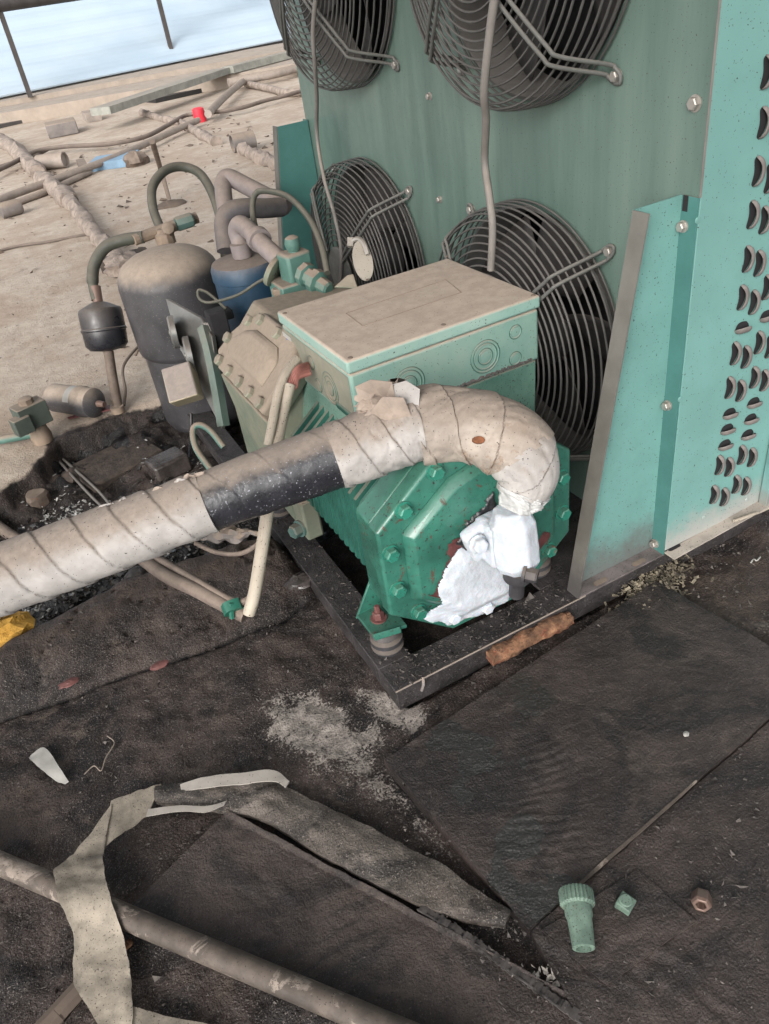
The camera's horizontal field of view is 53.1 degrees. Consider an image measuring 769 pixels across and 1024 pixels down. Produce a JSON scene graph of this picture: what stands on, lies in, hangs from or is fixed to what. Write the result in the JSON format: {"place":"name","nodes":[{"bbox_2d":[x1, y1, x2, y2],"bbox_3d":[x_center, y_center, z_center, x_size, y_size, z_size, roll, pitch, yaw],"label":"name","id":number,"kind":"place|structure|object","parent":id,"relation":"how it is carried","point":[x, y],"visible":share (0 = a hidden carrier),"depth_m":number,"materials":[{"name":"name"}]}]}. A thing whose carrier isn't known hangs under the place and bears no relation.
{"place":"outdoors","nodes":[
{"label":"outdoors","id":0,"kind":"place"},
{"bbox_2d":[81,110,101,122],"bbox_3d":[-3.423,-4.628,8.989,0.171,0.100,0.302,-23,37,-18],"label":"block","id":1,"kind":"object","parent":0,"point":[87,117],"depth_m":8.89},
{"bbox_2d":[0,38,768,1023],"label":"ground","id":2,"kind":"structure","parent":0,"point":[46,300],"depth_m":1.54,"materials":[{"name":"beige concrete"}]},
{"bbox_2d":[0,521,19,538],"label":"trough pipe","id":3,"kind":"object","parent":2,"relation":"on","point":[6,531],"visible":0.18,"depth_m":2.06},
{"bbox_2d":[0,120,21,127],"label":"dark strip","id":4,"kind":"object","parent":2,"relation":"on","point":[7,124],"depth_m":9.69,"materials":[{"name":"black metal"}]},
{"bbox_2d":[0,199,23,217],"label":"end fitting","id":5,"kind":"object","parent":2,"relation":"on","point":[11,208],"visible":1,"depth_m":5.11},
{"bbox_2d":[0,611,34,646],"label":"foam lump","id":6,"kind":"object","parent":2,"relation":"on","point":[18,623],"visible":0.69,"depth_m":1.60,"materials":[{"name":"yellow plastic"}]},
{"bbox_2d":[0,133,46,178],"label":"wrapped pipe","id":7,"kind":"object","parent":2,"relation":"on","point":[29,163],"visible":0.84,"depth_m":6.95,"materials":[{"name":"fabric"}]},
{"bbox_2d":[0,151,47,165],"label":"old cable","id":8,"kind":"object","parent":2,"relation":"on","point":[39,153],"visible":0.23,"depth_m":7.11,"materials":[{"name":"rubber"}]},
{"bbox_2d":[0,395,52,445],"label":"solenoid valve","id":9,"kind":"object","parent":2,"relation":"on","point":[31,418],"visible":1,"depth_m":2.29,"materials":[{"name":"green metal"}]},
{"bbox_2d":[25,488,51,507],"bbox_3d":[-0.991,-0.036,2.210,0.064,0.050,0.064,-23,37,-18],"label":"rubble lump","id":10,"kind":"object","parent":2,"relation":"on","point":[38,498],"visible":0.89,"depth_m":2.19,"materials":[{"name":"beige stone"}]},
{"bbox_2d":[0,233,86,250],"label":"old cable","id":11,"kind":"object","parent":2,"relation":"on","point":[41,242],"visible":0.88,"depth_m":4.42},
{"bbox_2d":[29,747,68,783],"bbox_3d":[-0.604,0.459,1.390,0.118,0.009,0.031,22,46,36],"label":"plastic scrap","id":12,"kind":"object","parent":2,"relation":"on","point":[42,758],"visible":1,"depth_m":1.39,"materials":[{"name":"white plastic"}]},
{"bbox_2d":[34,152,69,169],"bbox_3d":[-2.812,-2.966,6.506,0.250,0.124,0.124,-1,36,11],"label":"tube offcut","id":13,"kind":"object","parent":2,"relation":"on","point":[56,160],"visible":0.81,"depth_m":6.46,"materials":[{"name":"beige plastic"}]},
{"bbox_2d":[18,170,92,203],"bbox_3d":[-2.455,-2.397,5.696,0.090,0.042,0.966,6,38,20],"label":"long conduit","id":14,"kind":"object","parent":2,"relation":"on","point":[43,192],"visible":0.63,"depth_m":5.61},
{"bbox_2d":[33,171,78,207],"bbox_3d":[-2.409,-2.364,5.620,0.160,0.160,1.215,-24,38,-20],"label":"wrapped pipe","id":15,"kind":"object","parent":2,"relation":"on","point":[56,190],"visible":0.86,"depth_m":5.42,"materials":[{"name":"fabric"}]},
{"bbox_2d":[34,983,82,1023],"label":"timber strip","id":16,"kind":"object","parent":2,"relation":"on","point":[64,1006],"visible":0.9,"depth_m":1.04,"materials":[{"name":"brown wood"}]},
{"bbox_2d":[44,117,78,138],"bbox_3d":[-3.481,-4.142,8.296,0.315,0.130,0.350,-19,36,-14],"label":"concrete block","id":17,"kind":"object","parent":2,"relation":"on","point":[61,127],"depth_m":8.16,"materials":[{"name":"grey concrete"}]},
{"bbox_2d":[58,677,78,689],"bbox_3d":[-0.622,0.336,1.514,0.043,0.012,0.022,-23,37,-18],"label":"rubber chip","id":18,"kind":"object","parent":2,"relation":"on","point":[69,682],"visible":1,"depth_m":1.51,"materials":[{"name":"rubber"}]},
{"bbox_2d":[43,383,106,417],"bbox_3d":[-0.983,-0.356,2.462,0.238,0.100,0.100,10,40,25],"label":"filter drier","id":19,"kind":"object","parent":2,"relation":"on","point":[82,401],"visible":0.94,"depth_m":2.42,"materials":[{"name":"grey metal"}]},
{"bbox_2d":[61,463,88,482],"bbox_3d":[-0.917,-0.114,2.306,0.116,0.052,0.079,-23,37,-18],"label":"mud clod","id":20,"kind":"object","parent":2,"relation":"on","point":[66,476],"visible":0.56,"depth_m":2.28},
{"bbox_2d":[59,461,101,505],"bbox_3d":[-0.882,-0.083,2.225,0.011,0.008,0.404,-30,40,-26],"label":"trough wire","id":21,"kind":"object","parent":2,"relation":"on","point":[81,485],"visible":0.84,"depth_m":2.21,"materials":[{"name":"metal"}]},
{"bbox_2d":[76,158,86,166],"bbox_3d":[-2.442,-2.797,6.230,0.066,0.070,0.350,-19,36,-14],"label":"scrap lump","id":22,"kind":"object","parent":2,"relation":"on","point":[81,162],"visible":0.36,"depth_m":6.20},
{"bbox_2d":[62,458,109,502],"bbox_3d":[-0.855,-0.085,2.221,0.014,0.008,0.408,-30,40,-27],"label":"trough wire","id":23,"kind":"object","parent":2,"relation":"on","point":[87,481],"visible":0.8,"depth_m":2.22,"materials":[{"name":"metal"}]},
{"bbox_2d":[67,405,110,418],"bbox_3d":[-0.945,-0.314,2.459,0.139,0.010,0.038,-16,36,-10],"label":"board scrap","id":24,"kind":"object","parent":2,"relation":"on","point":[106,408],"visible":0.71,"depth_m":2.46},
{"bbox_2d":[62,185,123,273],"bbox_3d":[-1.694,-1.649,4.471,0.145,0.120,2.606,-22,37,-17],"label":"wrapped pipe","id":25,"kind":"object","parent":2,"relation":"on","point":[81,215],"visible":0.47,"depth_m":4.51,"materials":[{"name":"fabric"}]},
{"bbox_2d":[84,735,114,774],"bbox_3d":[-0.512,0.442,1.399,0.030,0.003,0.085,1,37,14],"label":"loose thread","id":26,"kind":"object","parent":2,"relation":"on","point":[104,760],"visible":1,"depth_m":1.38},
{"bbox_2d":[0,117,200,201],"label":"long conduit","id":27,"kind":"object","parent":2,"relation":"on","point":[29,188],"visible":0.85,"depth_m":6.04,"materials":[{"name":"beige metal"}]},
{"bbox_2d":[78,285,127,414],"bbox_3d":[-0.859,-0.515,2.417,0.145,0.375,0.159,-23,37,-18],"label":"filter drum","id":28,"kind":"object","parent":2,"relation":"on","point":[103,326],"visible":1,"depth_m":2.34,"materials":[{"name":"black metal"}]},
{"bbox_2d":[89,150,138,171],"bbox_3d":[-2.203,-2.864,6.277,0.360,0.060,0.350,-9,35,0],"label":"blue board","id":29,"kind":"object","parent":2,"relation":"on","point":[116,162],"visible":0.43,"depth_m":6.14,"materials":[{"name":"blue plastic"}]},
{"bbox_2d":[68,444,163,492],"bbox_3d":[-0.811,-0.151,2.336,0.240,0.032,0.180,-33,42,-30],"label":"paving block","id":30,"kind":"object","parent":2,"relation":"on","point":[106,467],"depth_m":2.30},
{"bbox_2d":[103,250,136,277],"bbox_3d":[-1.247,-1.180,3.677,0.197,0.115,0.167,-23,37,-18],"label":"foam lump","id":31,"kind":"object","parent":2,"relation":"on","point":[114,262],"visible":0.55,"depth_m":3.62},
{"bbox_2d":[21,439,219,617],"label":"pale flakes","id":32,"kind":"object","parent":2,"relation":"on","point":[74,514],"visible":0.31,"depth_m":2.13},
{"bbox_2d":[100,247,146,273],"bbox_3d":[-1.278,-1.231,3.779,0.182,0.111,0.205,9,39,24],"label":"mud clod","id":33,"kind":"object","parent":2,"relation":"on","point":[137,250],"visible":0.11,"depth_m":3.77,"materials":[{"name":"brown soil"}]},
{"bbox_2d":[0,443,256,622],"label":"wet debris","id":34,"kind":"object","parent":2,"relation":"on","point":[74,598],"visible":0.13,"depth_m":1.88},
{"bbox_2d":[125,939,132,949],"bbox_3d":[-0.371,0.624,1.111,0.015,0.010,0.013,-23,37,-18],"label":"rust flake","id":35,"kind":"object","parent":2,"relation":"on","point":[128,943],"visible":0.78,"depth_m":1.11,"materials":[{"name":"metal"}]},
{"bbox_2d":[121,346,138,405],"bbox_3d":[-0.868,-0.476,2.620,0.039,0.064,0.395,-10,35,-1],"label":"thin wire","id":36,"kind":"object","parent":2,"relation":"on","point":[122,372],"visible":0.82,"depth_m":2.58,"materials":[{"name":"grey metal"}]},
{"bbox_2d":[123,565,147,578],"bbox_3d":[-0.589,0.149,1.865,0.084,0.041,0.058,-23,37,-18],"label":"mud clod","id":37,"kind":"object","parent":2,"relation":"on","point":[138,570],"visible":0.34,"depth_m":1.85,"materials":[{"name":"grey soil"}]},
{"bbox_2d":[123,150,149,167],"bbox_3d":[-1.982,-2.795,6.133,0.197,0.156,0.204,12,41,28],"label":"scrap lump","id":38,"kind":"object","parent":2,"relation":"on","point":[133,159],"visible":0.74,"depth_m":6.07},
{"bbox_2d":[0,115,273,415],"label":"rubble","id":39,"kind":"object","parent":2,"relation":"on","point":[165,199],"visible":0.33,"depth_m":5.53,"materials":[{"name":"brown concrete"}]},
{"bbox_2d":[0,0,290,97],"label":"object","id":40,"kind":"structure","parent":2,"relation":"on","point":[67,43],"depth_m":12.05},
{"bbox_2d":[0,58,297,123],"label":"roof kerb","id":41,"kind":"structure","parent":2,"relation":"on","point":[56,107],"depth_m":9.86,"materials":[{"name":"beige concrete"}]},
{"bbox_2d":[0,43,290,106],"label":"parapet","id":42,"kind":"structure","parent":41,"relation":"on","point":[189,66],"depth_m":10.95,"materials":[{"name":"beige concrete"}]},
{"bbox_2d":[0,0,174,97],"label":"railing","id":43,"kind":"object","parent":42,"relation":"on","point":[8,5],"visible":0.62,"depth_m":10.13,"materials":[{"name":"metal"}]},
{"bbox_2d":[90,67,230,115],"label":"steel beam","id":44,"kind":"structure","parent":41,"relation":"on","point":[121,104],"depth_m":8.58,"materials":[{"name":"grey metal"}]},
{"bbox_2d":[204,74,246,117],"bbox_3d":[-1.744,-4.960,9.006,0.109,0.070,3.829,-6,35,4],"label":"slanting pipe","id":45,"kind":"object","parent":41,"relation":"on","point":[217,103],"visible":0.73,"depth_m":8.24,"materials":[{"name":"beige plastic"}]},
{"bbox_2d":[222,51,290,72],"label":"steel beam","id":46,"kind":"structure","parent":41,"relation":"on","point":[255,63],"depth_m":10.04,"materials":[{"name":"grey metal"}]},
{"bbox_2d":[227,64,297,86],"bbox_3d":[-1.292,-5.622,9.807,1.575,0.095,0.309,-33,42,-30],"label":"edge pipe","id":47,"kind":"object","parent":41,"relation":"on","point":[273,73],"visible":0.68,"depth_m":9.58,"materials":[{"name":"beige metal"}]},
{"bbox_2d":[0,89,300,171],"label":"old cable","id":48,"kind":"object","parent":2,"relation":"on","point":[123,141],"visible":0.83,"depth_m":7.13,"materials":[{"name":"beige rubber"}]},
{"bbox_2d":[150,660,168,670],"bbox_3d":[-0.445,0.303,1.521,0.039,0.012,0.022,-23,37,-18],"label":"rubber chip","id":49,"kind":"object","parent":2,"relation":"on","point":[157,665],"visible":1,"depth_m":1.52,"materials":[{"name":"rubber"}]},
{"bbox_2d":[149,139,170,199],"bbox_3d":[-1.393,-2.127,4.796,0.036,0.386,0.259,-15,36,-7],"label":"upright rod","id":50,"kind":"object","parent":2,"relation":"on","point":[152,142],"visible":0.64,"depth_m":4.79,"materials":[{"name":"metal"}]},
{"bbox_2d":[144,446,191,481],"bbox_3d":[-0.632,-0.137,2.252,0.110,0.060,0.080,-31,41,-28],"label":"brick","id":51,"kind":"object","parent":2,"relation":"on","point":[174,461],"visible":0.93,"depth_m":2.23,"materials":[{"name":"stone"}]},
{"bbox_2d":[157,199,186,209],"bbox_3d":[-1.328,-1.910,4.796,0.210,0.070,0.155,-23,37,-18],"label":"broken concrete","id":52,"kind":"object","parent":2,"relation":"on","point":[171,203],"visible":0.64,"depth_m":4.76,"materials":[{"name":"beige concrete"}]},
{"bbox_2d":[146,89,201,102],"bbox_3d":[-2.746,-5.633,10.284,1.217,0.050,1.200,-30,40,-26],"label":"dark sheet","id":53,"kind":"object","parent":2,"relation":"on","point":[172,96],"visible":0.21,"depth_m":9.74,"materials":[{"name":"black metal"}]},
{"bbox_2d":[117,212,238,432],"bbox_3d":[-0.614,-0.564,2.395,0.321,0.609,0.343,-23,37,-18],"label":"receiver tank","id":54,"kind":"object","parent":2,"relation":"on","point":[151,280],"visible":0.68,"depth_m":2.21,"materials":[{"name":"black metal"}]},
{"bbox_2d":[86,231,144,301],"bbox_3d":[-0.826,-0.759,2.367,0.215,0.170,0.089,-23,37,-18],"label":"refrigerant hose","id":55,"kind":"object","parent":54,"relation":"attached to","point":[104,248],"visible":0.94,"depth_m":2.34,"materials":[{"name":"grey rubber"}]},
{"bbox_2d":[147,162,227,256],"bbox_3d":[-0.613,-0.937,2.416,0.228,0.256,0.329,-23,37,-18],"label":"refrigerant hose","id":56,"kind":"object","parent":54,"relation":"attached to","point":[161,174],"visible":0.75,"depth_m":2.44,"materials":[{"name":"grey rubber"}]},
{"bbox_2d":[138,109,222,145],"bbox_3d":[-2.053,-3.839,7.622,0.175,0.110,3.136,-22,37,-17],"label":"wrapped pipe","id":57,"kind":"object","parent":2,"relation":"on","point":[203,135],"visible":0.79,"depth_m":7.08,"materials":[{"name":"fabric"}]},
{"bbox_2d":[192,107,206,122],"bbox_3d":[-1.848,-3.959,7.668,0.126,0.130,0.126,-23,37,-18],"label":"red cap","id":58,"kind":"object","parent":2,"relation":"on","point":[198,112],"visible":0.76,"depth_m":7.62,"materials":[{"name":"plastic"}]},
{"bbox_2d":[0,850,419,1023],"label":"metal pipe","id":59,"kind":"object","parent":2,"relation":"on","point":[311,995],"visible":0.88,"depth_m":1.04,"materials":[{"name":"grey metal"}]},
{"bbox_2d":[53,784,225,1023],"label":"loose tape","id":60,"kind":"object","parent":59,"relation":"on","point":[102,981],"visible":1,"depth_m":1.11,"materials":[{"name":"beige fabric"}]},
{"bbox_2d":[229,130,256,152],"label":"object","id":61,"kind":"object","parent":2,"relation":"on","point":[248,137],"visible":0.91,"depth_m":5.95,"materials":[{"name":"beige plastic"}]},
{"bbox_2d":[211,250,280,331],"bbox_3d":[-0.333,-0.464,2.128,0.181,0.483,0.181,-23,37,-18],"label":"oil separator","id":62,"kind":"object","parent":2,"relation":"on","point":[230,275],"visible":0.36,"depth_m":1.96,"materials":[{"name":"blue metal"}]},
{"bbox_2d":[214,197,286,253],"bbox_3d":[-0.375,-0.795,2.100,0.078,0.126,0.252,21,45,35],"label":"foam sleeved pipe","id":63,"kind":"object","parent":62,"relation":"on","point":[228,211],"visible":0.77,"depth_m":2.05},
{"bbox_2d":[214,168,292,215],"bbox_3d":[-0.381,-0.928,2.233,0.237,0.126,0.140,-2,36,10],"label":"return pipe","id":64,"kind":"object","parent":63,"relation":"attached to","point":[227,180],"visible":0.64,"depth_m":2.23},
{"bbox_2d":[236,142,274,170],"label":"wrapped pipe","id":65,"kind":"object","parent":2,"relation":"on","point":[257,156],"visible":0.57,"depth_m":5.50,"materials":[{"name":"fabric"}]},
{"bbox_2d":[244,81,300,96],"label":"thin pipe","id":66,"kind":"object","parent":2,"relation":"on","point":[276,90],"visible":0.72,"depth_m":8.82,"materials":[{"name":"fabric"}]},
{"bbox_2d":[281,571,310,591],"bbox_3d":[-0.190,0.152,1.685,0.074,0.028,0.052,-23,37,-18],"label":"wet lump","id":67,"kind":"object","parent":2,"relation":"on","point":[299,581],"visible":0.9,"depth_m":1.67,"materials":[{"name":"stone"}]},
{"bbox_2d":[154,782,510,928],"bbox_3d":[-0.100,0.499,1.202,0.626,0.025,0.102,9,39,24],"label":"felt strip","id":68,"kind":"object","parent":2,"relation":"on","point":[370,855],"visible":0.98,"depth_m":1.17,"materials":[{"name":"grey fabric"}]},
{"bbox_2d":[180,770,288,790],"bbox_3d":[-0.252,0.449,1.287,0.192,0.016,0.031,-4,36,8],"label":"tape scrap","id":69,"kind":"object","parent":68,"relation":"on","point":[244,778],"visible":1,"depth_m":1.28,"materials":[{"name":"beige fabric"}]},
{"bbox_2d":[132,809,576,1023],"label":"roof sheet","id":70,"kind":"object","parent":2,"relation":"on","point":[342,931],"visible":0.91,"depth_m":1.08,"materials":[{"name":"brown fabric"}]},
{"bbox_2d":[417,905,583,1023],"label":"fringe","id":71,"kind":"object","parent":70,"relation":"on","point":[532,983],"visible":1,"depth_m":1.00,"materials":[{"name":"black fabric"}]},
{"bbox_2d":[187,411,761,709],"bbox_3d":[0.054,-0.196,2.121,0.917,0.067,1.594,-23,37,-18],"label":"steel frame","id":72,"kind":"object","parent":2,"relation":"on","point":[404,677],"visible":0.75,"depth_m":1.52,"materials":[{"name":"black metal"}]},
{"bbox_2d":[214,235,571,657],"bbox_3d":[0.001,-0.188,1.593,0.558,0.567,1.072,-23,37,-18],"label":"compressor","id":73,"kind":"object","parent":72,"relation":"on","point":[451,544],"visible":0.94,"depth_m":1.39,"materials":[{"name":"metal"}]},
{"bbox_2d":[166,299,233,428],"bbox_3d":[-0.442,-0.367,1.887,0.163,0.249,0.297,-9,35,1],"label":"gauge stand","id":74,"kind":"object","parent":73,"relation":"attached to","point":[196,339],"visible":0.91,"depth_m":1.85,"materials":[{"name":"metal"}]},
{"bbox_2d":[162,361,203,406],"bbox_3d":[-0.487,-0.309,1.860,0.080,0.096,0.169,-16,36,-9],"label":"junction box","id":75,"kind":"object","parent":74,"relation":"attached to","point":[182,383],"visible":0.95,"depth_m":1.83,"materials":[{"name":"beige plastic"}]},
{"bbox_2d":[188,413,192,456],"bbox_3d":[-0.483,-0.186,1.900,0.054,0.130,0.020,6,38,21],"label":"loop wire","id":76,"kind":"object","parent":75,"relation":"hanging from","point":[191,423],"visible":0.68,"depth_m":1.90,"materials":[{"name":"black metal"}]},
{"bbox_2d":[190,422,225,468],"bbox_3d":[-0.413,-0.150,1.795,0.099,0.100,0.070,22,46,37],"label":"loop hose","id":77,"kind":"object","parent":75,"relation":"hanging from","point":[214,435],"visible":0.85,"depth_m":1.79,"materials":[{"name":"rubber"}]},
{"bbox_2d":[196,273,275,309],"bbox_3d":[-0.360,-0.536,1.878,0.213,0.079,0.024,0,36,13],"label":"capillary tube","id":78,"kind":"object","parent":73,"relation":"attached to","point":[216,300],"visible":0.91,"depth_m":1.89,"materials":[{"name":"metal"}]},
{"bbox_2d":[228,215,282,271],"bbox_3d":[-0.314,-0.669,1.909,0.066,0.107,0.250,-32,41,-29],"label":"discharge pipe","id":79,"kind":"object","parent":73,"relation":"attached to","point":[247,235],"visible":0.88,"depth_m":1.91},
{"bbox_2d":[243,355,310,616],"bbox_3d":[-0.195,-0.057,1.410,0.052,0.343,0.383,6,38,20],"label":"power conduit","id":80,"kind":"object","parent":73,"relation":"attached to","point":[293,373],"visible":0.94,"depth_m":1.40,"materials":[{"name":"beige plastic"}]},
{"bbox_2d":[139,559,246,622],"bbox_3d":[-0.406,0.123,1.487,0.410,0.050,0.047,22,46,36],"label":"wiring conduit","id":81,"kind":"object","parent":80,"relation":"attached to","point":[164,574],"visible":0.73,"depth_m":1.42,"materials":[{"name":"beige plastic"}]},
{"bbox_2d":[154,556,246,605],"bbox_3d":[-0.379,0.110,1.469,0.387,0.070,0.047,18,43,33],"label":"wiring conduit","id":82,"kind":"object","parent":81,"relation":"on","point":[174,567],"visible":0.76,"depth_m":1.44,"materials":[{"name":"beige plastic"}]},
{"bbox_2d":[221,598,243,618],"bbox_3d":[-0.271,0.171,1.376,0.039,0.043,0.038,-23,37,-18],"label":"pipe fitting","id":83,"kind":"object","parent":81,"relation":"attached to","point":[229,608],"visible":0.96,"depth_m":1.36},
{"bbox_2d":[194,541,255,556],"bbox_3d":[-0.286,0.051,1.403,0.165,0.060,0.029,4,37,19],"label":"loop wire","id":84,"kind":"object","parent":80,"relation":"attached to","point":[224,553],"visible":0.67,"depth_m":1.41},
{"bbox_2d":[0,378,559,616],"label":"insulated pipe","id":85,"kind":"object","parent":73,"relation":"attached to","point":[385,428],"visible":1,"depth_m":1.14,"materials":[{"name":"beige fabric"}]},
{"bbox_2d":[201,525,257,543],"bbox_3d":[-0.286,0.042,1.436,0.133,0.039,0.037,1,37,15],"label":"cloth knot","id":86,"kind":"object","parent":85,"relation":"hanging from","point":[233,534],"visible":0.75,"depth_m":1.42,"materials":[{"name":"white fabric"}]},
{"bbox_2d":[249,188,330,275],"bbox_3d":[-0.222,-0.697,1.885,0.090,0.137,0.416,-27,39,-24],"label":"thin hose","id":87,"kind":"object","parent":73,"relation":"on","point":[297,204],"visible":0.94,"depth_m":1.88,"materials":[{"name":"grey rubber"}]},
{"bbox_2d":[335,236,372,288],"bbox_3d":[-0.065,-0.525,1.637,0.088,0.108,0.057,14,42,30],"label":"metal tag","id":88,"kind":"object","parent":73,"relation":"attached to","point":[362,259],"visible":0.93,"depth_m":1.62,"materials":[{"name":"metal"}]},
{"bbox_2d":[269,0,768,598],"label":"condenser cabinet","id":89,"kind":"object","parent":72,"relation":"on","point":[629,158],"visible":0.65,"depth_m":1.44,"materials":[{"name":"metal"}]},
{"bbox_2d":[311,0,342,281],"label":"motor cable","id":90,"kind":"object","parent":89,"relation":"hanging from","point":[313,45],"visible":0.98,"depth_m":2.03,"materials":[{"name":"grey rubber"}]},
{"bbox_2d":[480,0,498,270],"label":"motor cable","id":91,"kind":"object","parent":89,"relation":"hanging from","point":[487,50],"visible":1,"depth_m":1.36,"materials":[{"name":"grey rubber"}]},
{"bbox_2d":[733,508,768,522],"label":"pale wire","id":92,"kind":"object","parent":89,"relation":"attached to","point":[745,516],"visible":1,"depth_m":1.60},
{"bbox_2d":[486,611,573,665],"bbox_3d":[0.278,0.239,1.473,0.190,0.041,0.044,-23,37,-18],"label":"foam strip","id":93,"kind":"object","parent":2,"relation":"on","point":[518,643],"visible":0.98,"depth_m":1.46,"materials":[{"name":"orange plastic"}]},
{"bbox_2d":[512,965,565,989],"bbox_3d":[0.208,0.598,0.993,0.084,0.008,0.057,-13,35,-5],"label":"foam remnant","id":94,"kind":"object","parent":2,"relation":"on","point":[551,976],"visible":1,"depth_m":0.99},
{"bbox_2d":[578,780,696,883],"bbox_3d":[0.374,0.467,1.127,0.260,0.004,0.006,-28,39,-24],"label":"sealant line","id":95,"kind":"object","parent":2,"relation":"on","point":[624,844],"visible":0.97,"depth_m":1.12,"materials":[{"name":"rubber"}]},
{"bbox_2d":[604,554,713,612],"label":"leaf litter","id":96,"kind":"object","parent":2,"relation":"on","point":[637,586],"visible":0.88,"depth_m":1.56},
{"bbox_2d":[683,731,688,736],"bbox_3d":[0.489,0.362,1.251,0.013,0.011,0.011,-23,37,-18],"label":"pebble","id":97,"kind":"object","parent":2,"relation":"on","point":[685,733],"visible":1,"depth_m":1.25,"materials":[{"name":"white stone"}]},
{"bbox_2d":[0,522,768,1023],"bbox_3d":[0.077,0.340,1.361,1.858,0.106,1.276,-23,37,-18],"label":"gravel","id":98,"kind":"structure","parent":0,"point":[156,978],"depth_m":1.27,"materials":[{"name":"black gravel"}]},
{"bbox_2d":[384,581,768,937],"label":"pavement","id":99,"kind":"structure","parent":0,"point":[549,730],"depth_m":1.26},
{"bbox_2d":[541,869,696,984],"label":"pavement","id":100,"kind":"structure","parent":0,"point":[635,938],"depth_m":1.02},
{"bbox_2d":[614,891,635,915],"bbox_3d":[0.327,0.531,1.044,0.023,0.024,0.022,22,45,36],"label":"square plug","id":101,"kind":"object","parent":100,"relation":"on","point":[625,903],"visible":1,"depth_m":1.04,"materials":[{"name":"teal plastic"}]},
{"bbox_2d":[531,722,768,1023],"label":"pavement","id":102,"kind":"structure","parent":0,"point":[707,927],"depth_m":1.03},
{"bbox_2d":[558,883,594,952],"bbox_3d":[0.260,0.540,1.026,0.047,0.048,0.078,-4,35,7],"label":"valve cap","id":103,"kind":"object","parent":102,"relation":"on","point":[577,902],"visible":1,"depth_m":1.02,"materials":[{"name":"green plastic"}]},
{"bbox_2d":[691,888,711,911],"bbox_3d":[0.426,0.522,1.035,0.026,0.026,0.024,8,39,23],"label":"flare nut","id":104,"kind":"object","parent":102,"relation":"on","point":[701,899],"visible":1,"depth_m":1.03,"materials":[{"name":"orange metal"}]}
]}

